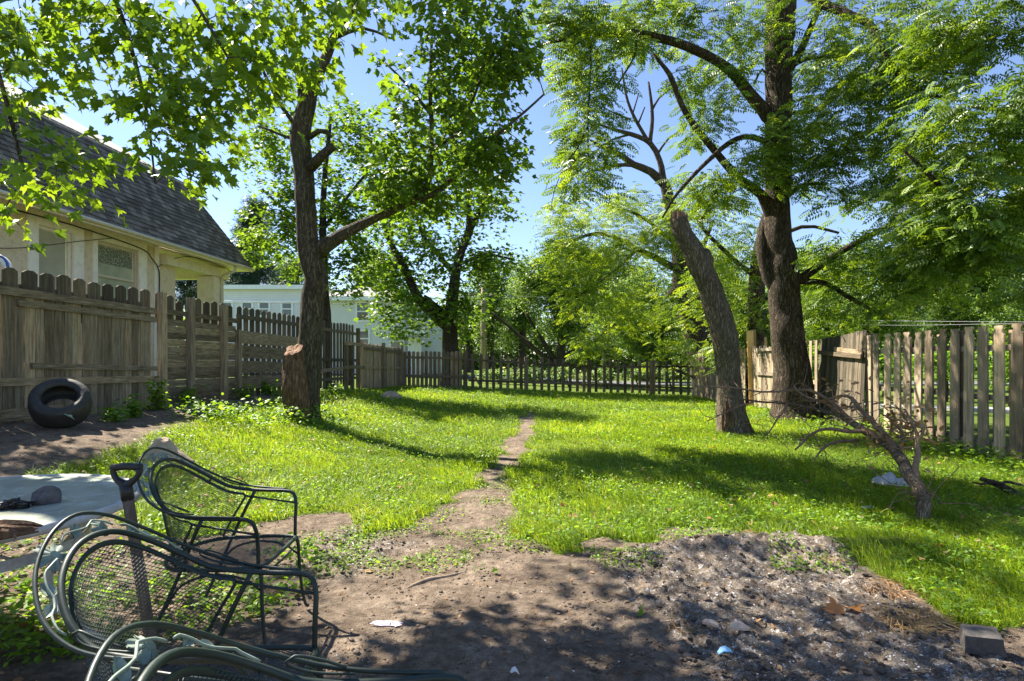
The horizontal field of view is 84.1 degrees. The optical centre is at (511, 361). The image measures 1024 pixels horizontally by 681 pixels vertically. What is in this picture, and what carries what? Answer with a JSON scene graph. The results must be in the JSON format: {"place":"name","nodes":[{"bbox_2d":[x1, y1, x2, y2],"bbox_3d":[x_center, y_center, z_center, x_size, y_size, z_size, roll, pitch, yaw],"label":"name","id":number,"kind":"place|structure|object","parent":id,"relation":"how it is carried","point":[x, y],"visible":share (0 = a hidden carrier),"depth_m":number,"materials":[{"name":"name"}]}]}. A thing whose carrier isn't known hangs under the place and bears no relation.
{"place":"outdoors","nodes":[
{"label":"outdoors","id":0,"kind":"place"},
{"bbox_2d":[0,365,1023,680],"bbox_3d":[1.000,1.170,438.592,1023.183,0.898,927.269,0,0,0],"label":"ground","id":1,"kind":"structure","parent":0,"point":[88,433],"depth_m":3.36,"materials":[{"name":"soil"}]},
{"bbox_2d":[0,255,12,267],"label":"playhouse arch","id":2,"kind":"structure","parent":1,"relation":"on","point":[5,262],"depth_m":7.85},
{"bbox_2d":[7,613,60,628],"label":"fallen leaf","id":3,"kind":"object","parent":1,"relation":"on","point":[26,623],"visible":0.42,"depth_m":2.84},
{"bbox_2d":[27,378,91,427],"bbox_3d":[-5.247,0.482,6.600,0.587,0.584,0.562,0,0,-40],"label":"tyre","id":4,"kind":"object","parent":1,"relation":"on","point":[42,395],"visible":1,"depth_m":6.53,"materials":[{"name":"rubber"}]},
{"bbox_2d":[0,474,142,644],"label":"patio table","id":5,"kind":"object","parent":1,"relation":"on","point":[89,492],"visible":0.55,"depth_m":2.59,"materials":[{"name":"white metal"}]},
{"bbox_2d":[0,497,35,509],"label":"charred lump","id":6,"kind":"object","parent":5,"relation":"on","point":[13,503],"visible":1,"depth_m":2.41,"materials":[{"name":"black wood"}]},
{"bbox_2d":[0,519,42,539],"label":"driftwood","id":7,"kind":"object","parent":5,"relation":"on","point":[9,529],"visible":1,"depth_m":2.03,"materials":[{"name":"brown wood"}]},
{"bbox_2d":[31,485,61,504],"bbox_3d":[-2.068,0.588,2.523,0.105,0.075,0.091,0,0,-36],"label":"stone","id":8,"kind":"object","parent":5,"relation":"on","point":[47,495],"visible":0.97,"depth_m":2.50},
{"bbox_2d":[0,267,157,423],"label":"wooden fence","id":9,"kind":"object","parent":1,"relation":"on","point":[40,333],"visible":0.84,"depth_m":7.85,"materials":[{"name":"brown wood"}]},
{"bbox_2d":[0,409,195,542],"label":"gravel","id":10,"kind":"structure","parent":1,"relation":"on","point":[63,452],"depth_m":5.84,"materials":[{"name":"stone"}]},
{"bbox_2d":[91,403,129,421],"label":"leafy weed","id":11,"kind":"object","parent":1,"relation":"on","point":[114,414],"visible":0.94,"depth_m":7.39,"materials":[{"name":"green plant"}]},
{"bbox_2d":[0,82,254,389],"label":"stucco house","id":12,"kind":"structure","parent":1,"relation":"on","point":[165,239],"depth_m":13.26,"materials":[{"name":"paint"}]},
{"bbox_2d":[27,212,83,291],"bbox_3d":[-9.372,-1.900,11.642,0.220,2.000,1.376,0,0,5],"label":"window","id":13,"kind":"structure","parent":12,"relation":"in","point":[54,264],"depth_m":11.70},
{"bbox_2d":[92,230,146,301],"bbox_3d":[-9.221,-1.900,13.327,0.220,2.000,1.714,0,0,5],"label":"window","id":14,"kind":"structure","parent":12,"relation":"in","point":[112,266],"depth_m":13.34,"materials":[{"name":"paint"}]},
{"bbox_2d":[114,393,147,418],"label":"leafy weed","id":15,"kind":"object","parent":1,"relation":"on","point":[134,406],"visible":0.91,"depth_m":8.00,"materials":[{"name":"green plant"}]},
{"bbox_2d":[109,463,164,680],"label":"shovel","id":16,"kind":"object","parent":1,"relation":"on","point":[127,495],"visible":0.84,"depth_m":2.07,"materials":[{"name":"black plastic"}]},
{"bbox_2d":[144,376,172,409],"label":"leafy weed","id":17,"kind":"object","parent":1,"relation":"on","point":[157,397],"visible":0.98,"depth_m":8.89,"materials":[{"name":"green plant"}]},
{"bbox_2d":[0,507,326,666],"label":"weeds","id":18,"kind":"object","parent":1,"relation":"on","point":[24,584],"visible":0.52,"depth_m":3.11,"materials":[{"name":"green plant"}]},
{"bbox_2d":[141,437,194,467],"bbox_3d":[-3.576,0.929,5.851,0.541,0.317,0.364,0,0,-29],"label":"rock","id":19,"kind":"object","parent":1,"relation":"on","point":[166,443],"visible":0.37,"depth_m":5.78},
{"bbox_2d":[32,511,322,680],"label":"patio chair","id":20,"kind":"object","parent":1,"relation":"on","point":[53,556],"visible":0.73,"depth_m":1.76,"materials":[{"name":"green paint"}]},
{"bbox_2d":[178,384,205,404],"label":"leafy weed","id":21,"kind":"object","parent":1,"relation":"on","point":[187,393],"visible":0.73,"depth_m":9.92,"materials":[{"name":"green plant"}]},
{"bbox_2d":[155,292,239,405],"bbox_3d":[-5.803,-0.119,10.665,0.165,2.138,2.377,0,0,6],"label":"wooden fence","id":22,"kind":"object","parent":1,"relation":"on","point":[215,361],"visible":0.9,"depth_m":10.51,"materials":[{"name":"brown wood"}]},
{"bbox_2d":[0,0,404,257],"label":"maple tree","id":23,"kind":"object","parent":1,"relation":"on","point":[175,104],"visible":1,"depth_m":4.27,"materials":[{"name":"green plant"}]},
{"bbox_2d":[175,280,236,366],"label":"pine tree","id":24,"kind":"object","parent":1,"relation":"on","point":[185,288],"visible":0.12,"depth_m":45.02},
{"bbox_2d":[134,447,309,643],"bbox_3d":[-1.467,0.895,2.870,0.705,0.935,0.673,0,0,-2],"label":"patio chair","id":25,"kind":"object","parent":1,"relation":"on","point":[155,492],"visible":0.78,"depth_m":2.91,"materials":[{"name":"green paint"}]},
{"bbox_2d":[230,383,257,399],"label":"leafy weed","id":26,"kind":"object","parent":1,"relation":"on","point":[241,395],"visible":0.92,"depth_m":11.41,"materials":[{"name":"green plant"}]},
{"bbox_2d":[224,195,289,284],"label":"pine tree","id":27,"kind":"object","parent":1,"relation":"on","point":[255,277],"visible":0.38,"depth_m":43.26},
{"bbox_2d":[165,392,352,430],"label":"tall weeds","id":28,"kind":"object","parent":1,"relation":"on","point":[222,407],"visible":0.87,"depth_m":8.81,"materials":[{"name":"green plant"}]},
{"bbox_2d":[235,306,299,397],"bbox_3d":[-5.558,-0.119,13.523,0.130,2.137,3.573,0,0,4],"label":"wooden fence","id":29,"kind":"object","parent":1,"relation":"on","point":[252,352],"visible":0.7,"depth_m":12.71,"materials":[{"name":"brown wood"}]},
{"bbox_2d":[259,378,278,394],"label":"leafy weed","id":30,"kind":"object","parent":1,"relation":"on","point":[269,389],"visible":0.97,"depth_m":12.70,"materials":[{"name":"green plant"}]},
{"bbox_2d":[85,621,467,680],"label":"patio chair","id":31,"kind":"object","parent":1,"relation":"on","point":[121,668],"visible":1,"depth_m":1.12,"materials":[{"name":"green paint"}]},
{"bbox_2d":[224,285,335,372],"bbox_3d":[-17.178,-2.017,45.900,8.233,6.734,12.600,0,0,0],"label":"blue annex","id":32,"kind":"object","parent":1,"relation":"on","point":[274,296],"visible":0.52,"depth_m":40.00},
{"bbox_2d":[241,300,253,315],"bbox_3d":[-18.644,-3.753,39.980,0.880,1.149,0.080,0,0,0],"label":"window","id":33,"kind":"structure","parent":32,"relation":"in","point":[249,305],"depth_m":39.98,"materials":[{"name":"white glass"}]},
{"bbox_2d":[258,300,270,316],"bbox_3d":[-17.444,-3.753,39.980,0.880,1.149,0.080,0,0,0],"label":"window","id":34,"kind":"structure","parent":32,"relation":"in","point":[266,307],"depth_m":39.98,"materials":[{"name":"white glass"}]},
{"bbox_2d":[280,300,292,316],"bbox_3d":[-15.844,-3.753,39.980,0.880,1.149,0.080,0,0,0],"label":"window","id":35,"kind":"structure","parent":32,"relation":"in","point":[287,309],"depth_m":39.97,"materials":[{"name":"white glass"}]},
{"bbox_2d":[265,251,329,284],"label":"leafy tree","id":36,"kind":"object","parent":1,"relation":"on","point":[296,277],"visible":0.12,"depth_m":51.03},
{"bbox_2d":[222,94,414,388],"bbox_3d":[-6.349,-3.740,18.603,6.310,9.555,4.205,0,0,0],"label":"maple tree","id":37,"kind":"object","parent":1,"relation":"on","point":[336,213],"visible":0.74,"depth_m":18.16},
{"bbox_2d":[321,380,344,394],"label":"leafy weed","id":38,"kind":"object","parent":1,"relation":"on","point":[334,389],"visible":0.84,"depth_m":14.58,"materials":[{"name":"green plant"}]},
{"bbox_2d":[320,320,364,389],"bbox_3d":[-5.190,-0.125,16.746,0.170,2.149,4.321,0,0,6],"label":"wooden fence","id":39,"kind":"object","parent":1,"relation":"on","point":[344,343],"visible":0.73,"depth_m":17.24,"materials":[{"name":"brown wood"}]},
{"bbox_2d":[340,245,409,291],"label":"leafy tree","id":40,"kind":"object","parent":1,"relation":"on","point":[367,270],"visible":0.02,"depth_m":59.00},
{"bbox_2d":[360,340,403,389],"bbox_3d":[-4.755,0.220,21.075,0.130,1.860,4.863,0,0,6],"label":"wooden fence","id":41,"kind":"object","parent":1,"relation":"on","point":[382,364],"visible":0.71,"depth_m":20.83,"materials":[{"name":"brown wood"}]},
{"bbox_2d":[329,287,441,374],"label":"blue house","id":42,"kind":"structure","parent":1,"relation":"on","point":[340,313],"depth_m":38.00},
{"bbox_2d":[355,300,369,321],"bbox_3d":[-9.986,-3.397,37.980,0.980,1.449,0.080,0,0,0],"label":"window","id":43,"kind":"structure","parent":42,"relation":"in","point":[358,314],"depth_m":37.98,"materials":[{"name":"white glass"}]},
{"bbox_2d":[355,329,369,347],"bbox_3d":[-9.986,-1.582,37.980,1.010,1.249,0.080,0,0,0],"label":"window","id":44,"kind":"structure","parent":42,"relation":"in","point":[365,336],"depth_m":37.98,"materials":[{"name":"white glass"}]},
{"bbox_2d":[389,332,401,347],"bbox_3d":[-7.790,-1.413,37.980,0.860,1.249,0.080,0,0,0],"label":"window","id":45,"kind":"structure","parent":42,"relation":"in","point":[394,344],"depth_m":37.98,"materials":[{"name":"white glass"}]},
{"bbox_2d":[408,337,421,374],"bbox_3d":[-6.502,-0.248,38.100,0.887,2.797,0.400,0,0,0],"label":"door","id":46,"kind":"structure","parent":42,"relation":"in","point":[417,347],"depth_m":37.90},
{"bbox_2d":[370,620,402,626],"bbox_3d":[-0.649,1.342,2.926,0.169,0.012,0.058,0,0,11],"label":"plastic wrapper","id":47,"kind":"object","parent":1,"relation":"on","point":[386,623],"visible":1,"depth_m":2.92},
{"bbox_2d":[380,391,401,398],"bbox_3d":[-3.556,0.968,16.582,0.434,0.244,0.597,0,0,36],"label":"rock","id":48,"kind":"object","parent":1,"relation":"on","point":[393,394],"visible":0.56,"depth_m":16.52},
{"bbox_2d":[245,0,549,423],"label":"maple tree","id":49,"kind":"object","parent":1,"relation":"on","point":[487,69],"visible":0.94,"depth_m":9.59,"materials":[{"name":"green plant"}]},
{"bbox_2d":[404,572,462,589],"bbox_3d":[-0.501,1.363,3.542,0.457,0.044,0.057,0,0,-40],"label":"stick","id":50,"kind":"object","parent":1,"relation":"on","point":[424,580],"visible":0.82,"depth_m":3.54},
{"bbox_2d":[403,350,467,388],"bbox_3d":[-3.243,0.375,23.655,2.779,1.750,0.120,0,0,-11],"label":"wooden fence","id":51,"kind":"object","parent":1,"relation":"on","point":[436,378],"visible":0.84,"depth_m":23.70,"materials":[{"name":"brown wood"}]},
{"bbox_2d":[345,132,531,385],"bbox_3d":[-3.388,-4.550,26.814,8.772,11.591,7.408,0,0,0],"label":"maple tree","id":52,"kind":"object","parent":1,"relation":"on","point":[446,318],"visible":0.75,"depth_m":25.85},
{"bbox_2d":[436,282,501,372],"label":"leafy tree","id":53,"kind":"object","parent":1,"relation":"on","point":[469,347],"visible":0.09,"depth_m":55.59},
{"bbox_2d":[469,287,493,379],"bbox_3d":[-1.668,-1.356,32.981,1.600,6.015,0.362,0,0,0],"label":"utility pole","id":54,"kind":"object","parent":1,"relation":"on","point":[483,342],"visible":0.55,"depth_m":32.86,"materials":[{"name":"brown wood"}]},
{"bbox_2d":[465,248,517,371],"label":"leafy tree","id":55,"kind":"object","parent":1,"relation":"on","point":[491,337],"visible":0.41,"depth_m":39.52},
{"bbox_2d":[470,365,519,383],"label":"garden shrub","id":56,"kind":"object","parent":1,"relation":"on","point":[496,375],"visible":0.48,"depth_m":30.25,"materials":[{"name":"green plant"}]},
{"bbox_2d":[151,475,862,577],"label":"sparse weeds","id":57,"kind":"object","parent":1,"relation":"on","point":[314,538],"visible":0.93,"depth_m":3.99,"materials":[{"name":"green plant"}]},
{"bbox_2d":[0,450,1022,680],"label":"soil rubble","id":58,"kind":"object","parent":1,"relation":"on","point":[627,638],"visible":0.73,"depth_m":2.86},
{"bbox_2d":[22,534,1000,680],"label":"litter chips","id":59,"kind":"object","parent":1,"relation":"on","point":[776,619],"visible":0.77,"depth_m":2.75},
{"bbox_2d":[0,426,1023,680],"bbox_3d":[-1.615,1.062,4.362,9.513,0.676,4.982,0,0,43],"label":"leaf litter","id":60,"kind":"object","parent":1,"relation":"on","point":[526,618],"visible":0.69,"depth_m":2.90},
{"bbox_2d":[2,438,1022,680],"bbox_3d":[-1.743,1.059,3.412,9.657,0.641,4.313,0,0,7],"label":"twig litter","id":61,"kind":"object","parent":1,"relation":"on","point":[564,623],"visible":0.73,"depth_m":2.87,"materials":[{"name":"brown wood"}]},
{"bbox_2d":[494,264,546,374],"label":"leafy tree","id":62,"kind":"object","parent":1,"relation":"on","point":[521,325],"visible":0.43,"depth_m":49.30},
{"bbox_2d":[27,390,1023,567],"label":"leaf litter","id":63,"kind":"object","parent":1,"relation":"on","point":[574,513],"visible":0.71,"depth_m":5.70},
{"bbox_2d":[29,384,1023,629],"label":"clover patch","id":64,"kind":"object","parent":1,"relation":"on","point":[938,583],"visible":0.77,"depth_m":5.88,"materials":[{"name":"green plant"}]},
{"bbox_2d":[510,364,553,384],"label":"garden shrub","id":65,"kind":"object","parent":1,"relation":"on","point":[530,374],"visible":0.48,"depth_m":30.20,"materials":[{"name":"green plant"}]},
{"bbox_2d":[491,228,617,382],"bbox_3d":[3.195,-3.478,35.709,8.124,9.939,5.235,0,0,-24],"label":"leafy tree","id":66,"kind":"object","parent":1,"relation":"on","point":[526,279],"visible":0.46,"depth_m":35.21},
{"bbox_2d":[545,366,591,386],"bbox_3d":[2.975,0.824,30.533,3.232,1.387,2.191,0,0,0],"label":"garden shrub","id":67,"kind":"object","parent":1,"relation":"on","point":[566,372],"visible":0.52,"depth_m":30.42,"materials":[{"name":"green plant"}]},
{"bbox_2d":[468,354,694,394],"bbox_3d":[3.236,0.664,24.881,10.335,2.023,0.130,0,0,-11],"label":"wooden fence","id":68,"kind":"object","parent":1,"relation":"on","point":[650,367],"visible":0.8,"depth_m":24.84,"materials":[{"name":"brown wood"}]},
{"bbox_2d":[175,308,1022,372],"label":"distant woods","id":69,"kind":"object","parent":1,"relation":"on","point":[537,343],"visible":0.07,"depth_m":80.54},
{"bbox_2d":[581,365,616,388],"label":"garden shrub","id":70,"kind":"object","parent":1,"relation":"on","point":[599,375],"visible":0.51,"depth_m":30.08,"materials":[{"name":"green plant"}]},
{"bbox_2d":[585,230,671,369],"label":"leafy tree","id":71,"kind":"object","parent":1,"relation":"on","point":[606,289],"visible":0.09,"depth_m":56.74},
{"bbox_2d":[584,260,682,381],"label":"leafy tree","id":72,"kind":"object","parent":1,"relation":"on","point":[638,347],"visible":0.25,"depth_m":43.06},
{"bbox_2d":[524,68,751,382],"bbox_3d":[6.713,-6.285,26.626,12.900,16.429,5.846,0,0,-22],"label":"walnut tree","id":73,"kind":"object","parent":1,"relation":"on","point":[691,339],"visible":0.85,"depth_m":25.75,"materials":[{"name":"green plant"}]},
{"bbox_2d":[620,364,664,389],"bbox_3d":[6.799,0.882,30.312,2.694,1.554,1.889,0,0,31],"label":"garden shrub","id":74,"kind":"object","parent":1,"relation":"on","point":[643,375],"visible":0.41,"depth_m":30.16,"materials":[{"name":"green plant"}]},
{"bbox_2d":[301,530,1023,680],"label":"soil rubble","id":75,"kind":"object","parent":1,"relation":"on","point":[752,677],"visible":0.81,"depth_m":2.78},
{"bbox_2d":[655,365,686,390],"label":"garden shrub","id":76,"kind":"object","parent":1,"relation":"on","point":[670,376],"visible":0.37,"depth_m":30.24,"materials":[{"name":"green plant"}]},
{"bbox_2d":[663,617,703,634],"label":"straw tuft","id":77,"kind":"object","parent":1,"relation":"on","point":[673,624],"visible":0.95,"depth_m":2.85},
{"bbox_2d":[692,361,695,395],"bbox_3d":[9.061,0.753,26.019,1.748,1.794,0.070,0,0,-11],"label":"wooden fence","id":78,"kind":"object","parent":1,"relation":"on","point":[693,385],"visible":0.07,"depth_m":25.89,"materials":[{"name":"brown wood"}]},
{"bbox_2d":[656,252,748,349],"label":"leafy tree","id":79,"kind":"object","parent":1,"relation":"on","point":[678,315],"visible":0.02,"depth_m":59.16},
{"bbox_2d":[702,619,718,627],"bbox_3d":[0.989,1.302,2.829,0.079,0.030,0.030,0,0,31],"label":"clay shard","id":80,"kind":"object","parent":1,"relation":"on","point":[711,622],"visible":1,"depth_m":2.83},
{"bbox_2d":[670,208,755,437],"bbox_3d":[3.734,-0.645,10.498,1.628,4.374,0.889,0,0,0],"label":"dead tree","id":81,"kind":"object","parent":1,"relation":"on","point":[699,261],"visible":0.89,"depth_m":10.31,"materials":[{"name":"wood"}]},
{"bbox_2d":[729,621,749,630],"bbox_3d":[1.118,1.299,2.785,0.096,0.032,0.055,0,0,0],"label":"clay shard","id":82,"kind":"object","parent":1,"relation":"on","point":[738,625],"visible":1,"depth_m":2.78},
{"bbox_2d":[746,331,753,405],"bbox_3d":[7.630,0.223,18.110,0.210,2.460,0.244,0,0,0],"label":"pine board","id":83,"kind":"object","parent":1,"relation":"on","point":[750,341],"visible":0.67,"depth_m":18.13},
{"bbox_2d":[696,340,817,408],"bbox_3d":[7.739,0.508,19.322,0.090,2.058,12.482,0,0,5],"label":"wooden fence","id":84,"kind":"object","parent":1,"relation":"on","point":[762,370],"visible":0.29,"depth_m":17.70,"materials":[{"name":"brown wood"}]},
{"bbox_2d":[496,0,1020,421],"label":"walnut tree","id":85,"kind":"object","parent":1,"relation":"on","point":[782,276],"visible":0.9,"depth_m":12.27,"materials":[{"name":"green plant"}]},
{"bbox_2d":[723,278,818,368],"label":"leafy tree","id":86,"kind":"object","parent":1,"relation":"on","point":[744,336],"visible":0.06,"depth_m":38.84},
{"bbox_2d":[653,178,909,405],"bbox_3d":[9.187,-2.173,19.679,9.164,7.675,4.501,0,0,-13],"label":"walnut tree","id":87,"kind":"object","parent":1,"relation":"on","point":[757,296],"visible":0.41,"depth_m":19.23,"materials":[{"name":"green plant"}]},
{"bbox_2d":[737,235,833,349],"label":"leafy tree","id":88,"kind":"object","parent":1,"relation":"on","point":[807,248],"visible":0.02,"depth_m":54.95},
{"bbox_2d":[808,342,818,389],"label":"garden shrub","id":89,"kind":"object","parent":1,"relation":"on","point":[813,367],"visible":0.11,"depth_m":27.84,"materials":[{"name":"green plant"}]},
{"bbox_2d":[687,364,995,523],"bbox_3d":[3.353,0.681,6.078,1.574,1.386,3.182,0,0,-24],"label":"fallen branch","id":90,"kind":"object","parent":1,"relation":"on","point":[910,475],"visible":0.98,"depth_m":5.67,"materials":[{"name":"wood"}]},
{"bbox_2d":[817,330,866,425],"bbox_3d":[7.088,0.341,12.278,0.136,1.958,2.057,0,0,5],"label":"fence panel","id":91,"kind":"object","parent":1,"relation":"on","point":[841,356],"visible":0.63,"depth_m":12.09,"materials":[{"name":"brown wood"}]},
{"bbox_2d":[823,596,864,615],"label":"fallen leaf","id":92,"kind":"object","parent":1,"relation":"on","point":[832,607],"visible":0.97,"depth_m":3.04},
{"bbox_2d":[801,227,930,360],"bbox_3d":[20.658,-3.135,34.291,8.949,9.751,5.932,0,0,0],"label":"leafy tree","id":93,"kind":"object","parent":1,"relation":"on","point":[896,328],"visible":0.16,"depth_m":33.44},
{"bbox_2d":[748,403,1023,480],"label":"ground ivy","id":94,"kind":"object","parent":1,"relation":"on","point":[981,455],"visible":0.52,"depth_m":7.96,"materials":[{"name":"green plant"}]},
{"bbox_2d":[872,472,908,486],"bbox_3d":[4.091,1.248,6.129,0.372,0.128,0.276,0,0,34],"label":"plastic bag","id":95,"kind":"object","parent":1,"relation":"on","point":[890,477],"visible":0.75,"depth_m":6.11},
{"bbox_2d":[879,345,924,396],"bbox_3d":[16.980,0.454,25.974,4.097,2.580,2.552,0,0,0],"label":"garden shrub","id":96,"kind":"object","parent":1,"relation":"on","point":[892,368],"visible":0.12,"depth_m":25.54,"materials":[{"name":"green plant"}]},
{"bbox_2d":[855,575,950,604],"bbox_3d":[2.285,1.348,3.356,0.471,0.063,0.474,0,0,-38],"label":"straw tuft","id":97,"kind":"object","parent":1,"relation":"on","point":[889,592],"visible":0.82,"depth_m":3.36,"materials":[{"name":"brown plant"}]},
{"bbox_2d":[864,257,947,375],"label":"leafy tree","id":98,"kind":"object","parent":1,"relation":"on","point":[919,307],"visible":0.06,"depth_m":54.98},
{"bbox_2d":[864,600,974,642],"bbox_3d":[2.109,1.342,2.962,0.571,0.078,0.465,0,0,0],"label":"straw tuft","id":99,"kind":"object","parent":1,"relation":"on","point":[924,625],"visible":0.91,"depth_m":2.95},
{"bbox_2d":[893,341,976,401],"bbox_3d":[17.474,0.401,23.128,3.144,2.682,2.927,0,0,-41],"label":"garden shrub","id":100,"kind":"object","parent":1,"relation":"on","point":[948,364],"visible":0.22,"depth_m":22.94,"materials":[{"name":"green plant"}]},
{"bbox_2d":[855,0,1023,321],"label":"walnut tree","id":101,"kind":"object","parent":1,"relation":"on","point":[984,245],"visible":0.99,"depth_m":8.74,"materials":[{"name":"green plant"}]},
{"bbox_2d":[865,323,1023,461],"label":"wooden fence","id":102,"kind":"object","parent":1,"relation":"on","point":[962,348],"visible":0.86,"depth_m":8.72,"materials":[{"name":"brown wood"}]},
{"bbox_2d":[898,202,1012,345],"bbox_3d":[24.890,-3.720,31.102,7.052,10.921,5.702,0,0,0],"label":"leafy tree","id":103,"kind":"object","parent":1,"relation":"on","point":[948,313],"visible":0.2,"depth_m":31.06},
{"bbox_2d":[959,624,1006,657],"bbox_3d":[2.195,1.299,2.653,0.157,0.088,0.114,-7,4,29],"label":"brick","id":104,"kind":"object","parent":1,"relation":"on","point":[980,640],"visible":1,"depth_m":2.62,"materials":[{"name":"grey concrete"}]},
{"bbox_2d":[974,341,1008,405],"bbox_3d":[17.444,0.431,20.045,3.395,2.533,2.536,0,0,0],"label":"garden shrub","id":105,"kind":"object","parent":1,"relation":"on","point":[1006,366],"visible":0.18,"depth_m":19.96,"materials":[{"name":"green plant"}]},
{"bbox_2d":[962,195,1023,343],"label":"leafy tree","id":106,"kind":"object","parent":1,"relation":"on","point":[1014,318],"visible":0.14,"depth_m":26.57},
{"bbox_2d":[972,477,1023,498],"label":"fallen branch","id":107,"kind":"object","parent":1,"relation":"on","point":[1001,485],"visible":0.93,"depth_m":5.89,"materials":[{"name":"brown wood"}]},
{"bbox_2d":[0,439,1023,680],"bbox_3d":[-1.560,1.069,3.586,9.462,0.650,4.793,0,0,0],"label":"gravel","id":108,"kind":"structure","parent":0,"point":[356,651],"depth_m":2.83,"materials":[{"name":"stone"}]},
{"bbox_2d":[0,0,1023,362],"label":"sky","id":109,"kind":"structure","parent":0,"point":[361,86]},
{"bbox_2d":[19,415,1023,630],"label":"lawn grass","id":110,"kind":"structure","parent":0,"point":[1008,582],"depth_m":5.43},
{"bbox_2d":[200,384,991,458],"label":"lawn grass","id":111,"kind":"structure","parent":0,"point":[657,435],"depth_m":11.23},
{"bbox_2d":[242,373,1008,385],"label":"road","id":112,"kind":"structure","parent":0,"point":[683,383],"depth_m":38.07,"materials":[{"name":"asphalt"}]},
{"bbox_2d":[864,404,1008,413],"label":"pavement","id":113,"kind":"structure","parent":0,"point":[975,409],"depth_m":16.73,"materials":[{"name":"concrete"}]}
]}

